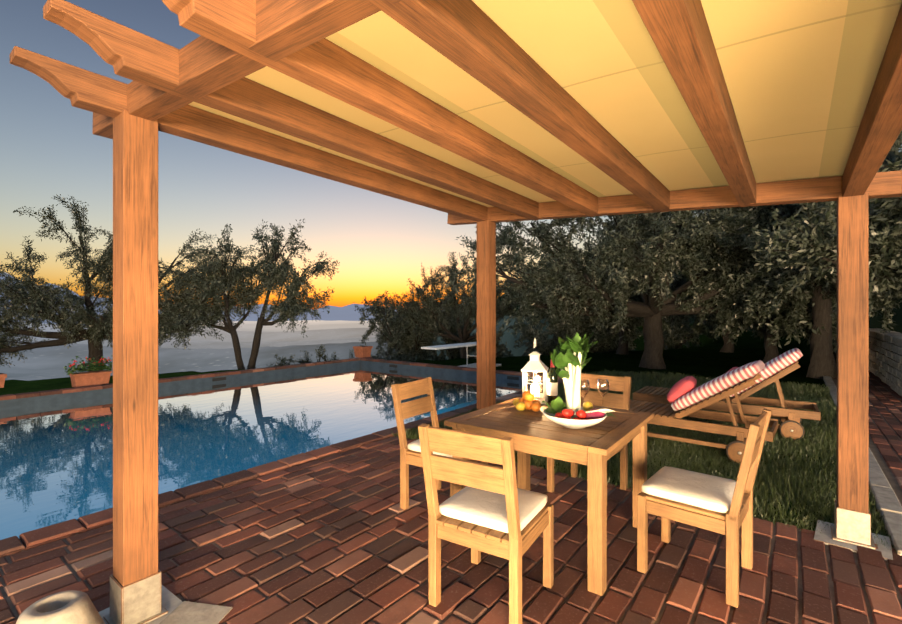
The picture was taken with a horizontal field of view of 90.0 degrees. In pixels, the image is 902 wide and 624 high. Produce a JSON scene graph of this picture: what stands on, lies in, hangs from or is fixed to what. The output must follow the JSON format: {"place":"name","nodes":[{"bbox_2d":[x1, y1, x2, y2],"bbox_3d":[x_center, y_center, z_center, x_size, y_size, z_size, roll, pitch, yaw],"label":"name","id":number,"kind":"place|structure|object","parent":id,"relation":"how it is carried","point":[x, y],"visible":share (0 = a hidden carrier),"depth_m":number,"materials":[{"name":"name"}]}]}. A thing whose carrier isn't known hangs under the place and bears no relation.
{"place":"outdoors","nodes":[
{"label":"outdoors","id":0,"kind":"place"},
{"bbox_2d":[69,370,111,386],"bbox_3d":[-7.115,1.322,8.908,0.276,0.265,0.618,0,0,34],"label":"geranium planter","id":1,"kind":"object","parent":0,"point":[82,379],"visible":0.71,"depth_m":8.82,"materials":[{"name":"orange ceramic"}]},
{"bbox_2d":[64,355,112,374],"bbox_3d":[-7.116,0.993,8.904,0.490,0.431,0.797,0,0,34],"label":"geranium","id":2,"kind":"object","parent":1,"relation":"in","point":[82,367],"depth_m":8.86,"materials":[{"name":"green plant"}]},
{"bbox_2d":[0,231,901,535],"bbox_3d":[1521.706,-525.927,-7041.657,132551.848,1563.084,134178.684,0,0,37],"label":"terrain","id":3,"kind":"structure","parent":0,"point":[338,331],"depth_m":1787.77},
{"bbox_2d":[0,373,6,387],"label":"pot","id":4,"kind":"object","parent":3,"relation":"on","point":[3,376],"visible":1,"depth_m":8.46,"materials":[{"name":"ceramic"}]},
{"bbox_2d":[0,194,265,371],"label":"olive tree","id":5,"kind":"object","parent":3,"relation":"on","point":[22,287],"depth_m":11.66,"materials":[{"name":"green plant"}]},
{"bbox_2d":[158,218,339,369],"bbox_3d":[-5.525,-0.217,12.605,5.042,4.904,3.052,0,0,3],"label":"olive tree","id":6,"kind":"object","parent":3,"relation":"on","point":[279,278],"depth_m":12.05,"materials":[{"name":"green plant"}]},
{"bbox_2d":[0,360,547,408],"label":"pool shell","id":7,"kind":"object","parent":3,"relation":"on","point":[28,401],"visible":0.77,"depth_m":10.52,"materials":[{"name":"paint"}]},
{"bbox_2d":[0,365,537,539],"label":"swimming pool","id":8,"kind":"structure","parent":7,"relation":"in","point":[56,462],"depth_m":6.24,"materials":[{"name":"blue liquid"}]},
{"bbox_2d":[270,344,338,366],"bbox_3d":[-4.806,2.570,15.404,1.955,3.065,2.834,0,0,70],"label":"bush","id":9,"kind":"object","parent":3,"relation":"on","point":[282,361],"depth_m":15.20,"materials":[{"name":"green plant"}]},
{"bbox_2d":[349,330,414,361],"bbox_3d":[-2.607,2.332,16.327,2.533,3.437,2.214,0,0,37],"label":"bush","id":10,"kind":"object","parent":3,"relation":"on","point":[394,357],"depth_m":16.51,"materials":[{"name":"green plant"}]},
{"bbox_2d":[353,287,454,361],"bbox_3d":[-2.306,2.468,19.604,4.385,7.210,3.980,0,0,37],"label":"bush","id":11,"kind":"object","parent":3,"relation":"on","point":[406,346],"depth_m":19.14,"materials":[{"name":"green plant"}]},
{"bbox_2d":[372,298,443,361],"bbox_3d":[-1.949,3.693,23.506,4.341,8.898,5.120,0,0,37],"label":"bush","id":12,"kind":"object","parent":3,"relation":"on","point":[426,354],"depth_m":22.54,"materials":[{"name":"green plant"}]},
{"bbox_2d":[373,252,527,358],"bbox_3d":[0.508,0.389,16.330,5.908,5.478,3.753,0,0,-28],"label":"olive tree","id":13,"kind":"object","parent":3,"relation":"on","point":[418,291],"depth_m":16.20,"materials":[{"name":"green plant"}]},
{"bbox_2d":[0,357,901,623],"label":"patio floor","id":14,"kind":"structure","parent":3,"relation":"on","point":[37,566],"depth_m":2.60,"materials":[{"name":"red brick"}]},
{"bbox_2d":[16,590,232,623],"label":"old stone mortar","id":15,"kind":"object","parent":14,"relation":"on","point":[70,607],"visible":0.98,"depth_m":1.84,"materials":[{"name":"beige stone"}]},
{"bbox_2d":[353,346,372,357],"bbox_3d":[-2.782,1.250,14.217,0.437,0.348,0.437,0,0,35],"label":"square pot","id":16,"kind":"object","parent":14,"relation":"on","point":[361,351],"visible":0.94,"depth_m":14.08,"materials":[{"name":"ceramic"}]},
{"bbox_2d":[391,377,487,509],"bbox_3d":[-0.081,0.977,3.364,0.560,0.894,0.470,0,0,32],"label":"chair","id":17,"kind":"object","parent":14,"relation":"on","point":[411,408],"visible":0.4,"depth_m":3.32,"materials":[{"name":"brown wood"}]},
{"bbox_2d":[408,439,451,456],"bbox_3d":[-0.031,0.974,3.332,0.420,0.067,0.430,0,0,32],"label":"chair cushion","id":18,"kind":"object","parent":17,"relation":"on","point":[414,445],"visible":0.15,"depth_m":3.22,"materials":[{"name":"white fabric"}]},
{"bbox_2d":[10,0,901,623],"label":"pergola frame","id":19,"kind":"object","parent":14,"relation":"on","point":[226,52],"visible":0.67,"depth_m":2.06,"materials":[{"name":"brown wood"}]},
{"bbox_2d":[188,0,901,206],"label":"pergola canvas","id":20,"kind":"object","parent":19,"relation":"attached to","point":[800,76],"visible":0.48,"depth_m":1.82,"materials":[{"name":"beige fabric"}]},
{"bbox_2d":[418,423,553,623],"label":"chair","id":21,"kind":"object","parent":14,"relation":"on","point":[514,544],"visible":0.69,"depth_m":2.06,"materials":[{"name":"brown wood"}]},
{"bbox_2d":[439,486,547,532],"bbox_3d":[0.221,0.974,2.289,0.430,0.067,0.420,0,0,31],"label":"chair cushion","id":22,"kind":"object","parent":21,"relation":"on","point":[484,508],"visible":0.73,"depth_m":2.20,"materials":[{"name":"white fabric"}]},
{"bbox_2d":[444,396,653,595],"bbox_3d":[0.657,1.047,2.906,1.000,0.754,1.000,0,0,36],"label":"dining table","id":23,"kind":"object","parent":14,"relation":"on","point":[594,448],"visible":0.69,"depth_m":2.55,"materials":[{"name":"brown wood"}]},
{"bbox_2d":[513,391,540,411],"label":"oranges","id":24,"kind":"object","parent":23,"relation":"on","point":[527,401],"visible":1,"depth_m":3.08,"materials":[{"name":"orange food"}]},
{"bbox_2d":[521,338,548,404],"bbox_3d":[0.633,0.434,3.402,0.185,0.480,0.185,0,0,17],"label":"candle lantern","id":25,"kind":"object","parent":23,"relation":"on","point":[535,363],"visible":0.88,"depth_m":3.35,"materials":[{"name":"white metal"}]},
{"bbox_2d":[547,360,557,402],"bbox_3d":[0.759,0.515,3.369,0.076,0.319,0.076,0,0,37],"label":"wine bottle","id":26,"kind":"object","parent":23,"relation":"on","point":[552,388],"visible":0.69,"depth_m":3.34,"materials":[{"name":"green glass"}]},
{"bbox_2d":[543,407,606,428],"bbox_3d":[0.731,0.635,2.673,0.370,0.079,0.370,0,0,37],"label":"bowl","id":27,"kind":"object","parent":23,"relation":"on","point":[574,424],"visible":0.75,"depth_m":2.54,"materials":[{"name":"white ceramic"}]},
{"bbox_2d":[542,332,615,419],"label":"vegetables","id":28,"kind":"object","parent":27,"relation":"on","point":[570,360],"visible":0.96,"depth_m":2.62,"materials":[{"name":"green food"}]},
{"bbox_2d":[580,379,589,401],"bbox_3d":[0.915,0.572,3.111,0.084,0.205,0.084,0,0,37],"label":"wine glass","id":29,"kind":"object","parent":23,"relation":"on","point":[588,387],"visible":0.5,"depth_m":3.09,"materials":[{"name":"clear glass"}]},
{"bbox_2d":[597,379,608,408],"bbox_3d":[1.055,0.572,3.130,0.084,0.205,0.084,0,0,37],"label":"wine glass","id":30,"kind":"object","parent":23,"relation":"on","point":[606,387],"visible":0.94,"depth_m":3.12,"materials":[{"name":"clear glass"}]},
{"bbox_2d":[547,373,630,492],"bbox_3d":[1.120,0.977,3.640,0.470,0.894,0.560,0,0,40],"label":"chair","id":31,"kind":"object","parent":14,"relation":"on","point":[618,401],"visible":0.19,"depth_m":3.71,"materials":[{"name":"brown wood"}]},
{"bbox_2d":[637,408,771,607],"bbox_3d":[1.387,0.977,2.470,0.560,0.894,0.470,0,0,41],"label":"chair","id":32,"kind":"object","parent":14,"relation":"on","point":[734,518],"visible":0.79,"depth_m":2.34,"materials":[{"name":"brown wood"}]},
{"bbox_2d":[642,466,735,512],"bbox_3d":[1.342,0.974,2.510,0.420,0.067,0.430,0,0,41],"label":"chair cushion","id":33,"kind":"object","parent":32,"relation":"on","point":[706,491],"visible":0.88,"depth_m":2.43,"materials":[{"name":"white fabric"}]},
{"bbox_2d":[869,328,901,395],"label":"dry stone wall","id":34,"kind":"structure","parent":14,"relation":"on","point":[885,357],"depth_m":8.79,"materials":[{"name":"grey stone"}]},
{"bbox_2d":[403,274,498,358],"bbox_3d":[0.261,1.822,19.912,4.369,7.502,4.592,0,0,37],"label":"bush","id":35,"kind":"object","parent":3,"relation":"on","point":[452,328],"depth_m":19.24,"materials":[{"name":"green plant"}]},
{"bbox_2d":[421,342,500,367],"bbox_3d":[0.288,1.143,11.399,0.700,0.662,2.650,0,0,37],"label":"diving board","id":36,"kind":"object","parent":3,"relation":"on","point":[448,346],"visible":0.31,"depth_m":11.27,"materials":[{"name":"white paint"}]},
{"bbox_2d":[426,329,512,360],"bbox_3d":[0.864,2.964,20.033,5.144,4.953,5.466,0,0,37],"label":"bush","id":37,"kind":"object","parent":3,"relation":"on","point":[442,356],"depth_m":20.02,"materials":[{"name":"green plant"}]},
{"bbox_2d":[505,311,642,355],"bbox_3d":[5.780,2.012,21.943,6.283,6.115,6.296,0,0,37],"label":"grove tree","id":38,"kind":"object","parent":3,"relation":"on","point":[530,337],"depth_m":21.28,"materials":[{"name":"green plant"}]},
{"bbox_2d":[525,273,643,352],"bbox_3d":[5.749,0.368,18.780,5.610,5.857,6.340,0,0,37],"label":"grove tree","id":39,"kind":"object","parent":3,"relation":"on","point":[604,333],"depth_m":17.85,"materials":[{"name":"green plant"}]},
{"bbox_2d":[558,219,689,354],"bbox_3d":[5.991,-0.914,15.470,5.294,5.290,5.711,0,0,37],"label":"grove tree","id":40,"kind":"object","parent":3,"relation":"on","point":[677,283],"depth_m":14.84,"materials":[{"name":"green plant"}]},
{"bbox_2d":[442,206,836,368],"bbox_3d":[5.108,-1.881,11.545,10.238,7.214,5.727,0,0,-17],"label":"tree","id":41,"kind":"object","parent":3,"relation":"on","point":[664,224],"depth_m":10.98,"materials":[{"name":"green plant"}]},
{"bbox_2d":[391,369,893,549],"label":"lawn grass","id":42,"kind":"structure","parent":3,"relation":"on","point":[822,436],"depth_m":4.42,"materials":[{"name":"green plant"}]},
{"bbox_2d":[636,270,718,349],"bbox_3d":[11.366,-0.194,22.920,6.834,7.104,7.878,0,0,37],"label":"grove tree","id":43,"kind":"object","parent":3,"relation":"on","point":[673,340],"depth_m":21.37,"materials":[{"name":"green plant"}]},
{"bbox_2d":[593,373,777,463],"bbox_3d":[2.370,1.028,4.958,1.950,0.808,0.740,0,0,39],"label":"sun lounger","id":44,"kind":"object","parent":3,"relation":"on","point":[662,412],"visible":0.5,"depth_m":4.53,"materials":[{"name":"brown wood"}]},
{"bbox_2d":[667,360,764,410],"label":"sun lounger cushions","id":45,"kind":"object","parent":44,"relation":"on","point":[684,393],"visible":0.94,"depth_m":4.51,"materials":[{"name":"fabric"}]},
{"bbox_2d":[642,211,764,352],"bbox_3d":[10.100,-1.361,16.454,6.494,6.208,6.603,0,0,37],"label":"grove tree","id":46,"kind":"object","parent":3,"relation":"on","point":[696,328],"depth_m":16.29,"materials":[{"name":"green plant"}]},
{"bbox_2d":[633,361,820,440],"bbox_3d":[3.414,1.000,5.732,1.950,0.863,0.740,0,0,36],"label":"sun lounger","id":47,"kind":"object","parent":3,"relation":"on","point":[790,417],"visible":0.58,"depth_m":5.34,"materials":[{"name":"brown wood"}]},
{"bbox_2d":[726,348,802,396],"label":"sun lounger cushions","id":48,"kind":"object","parent":47,"relation":"on","point":[779,363],"visible":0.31,"depth_m":5.19,"materials":[{"name":"fabric"}]},
{"bbox_2d":[642,146,901,378],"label":"tall tree","id":49,"kind":"object","parent":3,"relation":"on","point":[777,281],"depth_m":9.59,"materials":[{"name":"green plant"}]},
{"bbox_2d":[678,205,901,363],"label":"grove tree","id":50,"kind":"object","parent":3,"relation":"on","point":[805,321],"depth_m":11.73,"materials":[{"name":"green plant"}]},
{"bbox_2d":[823,376,901,555],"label":"stone kerb","id":51,"kind":"structure","parent":3,"relation":"on","point":[888,504],"depth_m":3.36,"materials":[{"name":"grey stone"}]},
{"bbox_2d":[869,297,901,319],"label":"grove tree","id":52,"kind":"object","parent":3,"relation":"on","point":[889,309],"depth_m":12.99,"materials":[{"name":"green plant"}]},
{"bbox_2d":[0,0,901,309],"label":"sky","id":53,"kind":"structure","parent":0,"point":[49,147],"materials":[{"name":"blue"}]},
{"bbox_2d":[744,130,901,318],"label":"overhanging tree","id":54,"kind":"object","parent":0,"point":[885,227],"depth_m":6.32,"materials":[{"name":"green plant"}]}
]}

